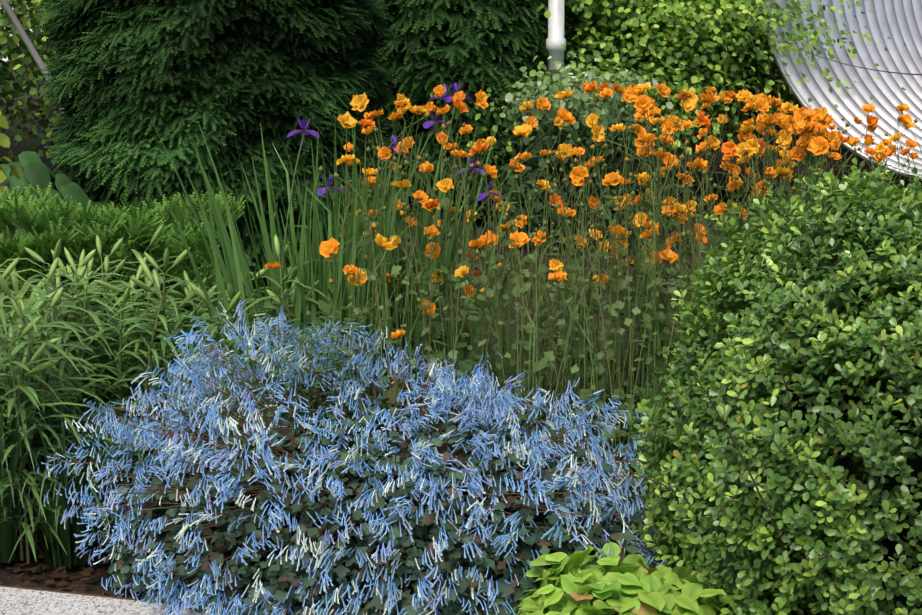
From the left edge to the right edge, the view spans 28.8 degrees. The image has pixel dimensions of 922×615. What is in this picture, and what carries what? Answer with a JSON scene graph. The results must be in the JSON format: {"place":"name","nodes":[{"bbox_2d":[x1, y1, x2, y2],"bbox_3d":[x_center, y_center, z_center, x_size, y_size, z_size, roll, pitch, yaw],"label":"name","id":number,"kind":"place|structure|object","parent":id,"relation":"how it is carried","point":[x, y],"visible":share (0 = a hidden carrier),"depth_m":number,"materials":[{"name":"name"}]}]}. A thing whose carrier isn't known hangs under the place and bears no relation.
{"place":"outdoors","nodes":[
{"label":"outdoors","id":0,"kind":"place"},
{"bbox_2d":[0,62,921,601],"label":"ground","id":1,"kind":"structure","parent":0,"point":[94,582],"depth_m":8.77,"materials":[{"name":"soil"}]},
{"bbox_2d":[0,1,43,61],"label":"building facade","id":2,"kind":"structure","parent":1,"relation":"on","point":[5,60],"depth_m":27.11,"materials":[{"name":"white"}]},
{"bbox_2d":[0,151,102,241],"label":"hosta leaves","id":3,"kind":"object","parent":1,"relation":"on","point":[33,169],"visible":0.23,"depth_m":7.01,"materials":[{"name":"green plant"}]},
{"bbox_2d":[0,528,174,602],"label":"mulch chips","id":4,"kind":"object","parent":1,"relation":"on","point":[85,573],"visible":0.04,"depth_m":3.93,"materials":[{"name":"brown wood"}]},
{"bbox_2d":[0,258,205,567],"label":"grass clumps","id":5,"kind":"object","parent":1,"relation":"on","point":[10,540],"visible":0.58,"depth_m":3.95,"materials":[{"name":"green plant"}]},
{"bbox_2d":[0,585,223,608],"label":"bed edging","id":6,"kind":"object","parent":1,"relation":"on","point":[77,593],"depth_m":3.75,"materials":[{"name":"metal"}]},
{"bbox_2d":[0,182,250,395],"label":"yew hedge","id":7,"kind":"object","parent":1,"relation":"on","point":[37,217],"depth_m":5.66,"materials":[{"name":"green plant"}]},
{"bbox_2d":[0,245,373,562],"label":"lily","id":8,"kind":"object","parent":1,"relation":"on","point":[73,348],"depth_m":4.35,"materials":[{"name":"green plant"}]},
{"bbox_2d":[0,224,318,372],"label":"flower buds","id":9,"kind":"object","parent":8,"relation":"attached to","point":[190,290],"visible":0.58,"depth_m":4.42,"materials":[{"name":"green plant"}]},
{"bbox_2d":[186,287,395,490],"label":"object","id":10,"kind":"object","parent":1,"relation":"on","point":[332,355],"visible":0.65,"depth_m":3.88,"materials":[{"name":"blue plant"}]},
{"bbox_2d":[33,0,583,299],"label":"yew trees","id":11,"kind":"object","parent":1,"relation":"on","point":[99,151],"depth_m":7.25,"materials":[{"name":"green plant"}]},
{"bbox_2d":[150,82,538,453],"bbox_3d":[-0.250,-0.044,4.546,1.000,1.001,0.727,-6,12,-30],"label":"iris","id":12,"kind":"object","parent":1,"relation":"on","point":[235,261],"depth_m":4.43,"materials":[{"name":"green plant"}]},
{"bbox_2d":[37,300,673,614],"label":"blue flowering plant","id":13,"kind":"object","parent":1,"relation":"on","point":[477,393],"depth_m":3.66,"materials":[{"name":"blue plant"}]},
{"bbox_2d":[0,0,905,248],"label":"shrub","id":14,"kind":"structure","parent":1,"relation":"on","point":[675,47],"depth_m":9.47,"materials":[{"name":"green plant"}]},
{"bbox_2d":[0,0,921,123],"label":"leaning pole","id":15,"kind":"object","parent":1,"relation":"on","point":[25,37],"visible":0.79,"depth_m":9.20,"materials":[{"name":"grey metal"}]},
{"bbox_2d":[539,0,565,224],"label":"pole","id":16,"kind":"object","parent":1,"relation":"on","point":[555,40],"visible":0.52,"depth_m":9.22,"materials":[{"name":"metal"}]},
{"bbox_2d":[265,81,921,537],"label":"geum","id":17,"kind":"object","parent":1,"relation":"on","point":[619,377],"depth_m":4.25,"materials":[{"name":"orange plant"}]},
{"bbox_2d":[513,542,741,614],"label":"lime groundcover","id":18,"kind":"object","parent":1,"relation":"on","point":[632,584],"visible":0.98,"depth_m":3.28,"materials":[{"name":"green plant"}]},
{"bbox_2d":[625,158,921,614],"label":"pittosporum shrub","id":19,"kind":"object","parent":1,"relation":"on","point":[717,520],"depth_m":3.24,"materials":[{"name":"green plant"}]},
{"bbox_2d":[759,0,921,189],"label":"disc","id":20,"kind":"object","parent":1,"relation":"on","point":[898,23],"depth_m":10.62,"materials":[{"name":"silver metal"}]},
{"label":"kerb mortar bed","id":21,"kind":"object","parent":1,"relation":"on","visible":0},
{"bbox_2d":[0,587,174,614],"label":"granite kerb stone","id":22,"kind":"object","parent":21,"relation":"on","point":[15,601],"depth_m":3.67,"materials":[{"name":"grey stone"}]},
{"bbox_2d":[169,605,230,614],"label":"granite kerb stone","id":23,"kind":"object","parent":21,"relation":"on","point":[191,612],"visible":0.2,"depth_m":3.62,"materials":[{"name":"grey stone"}]}
]}

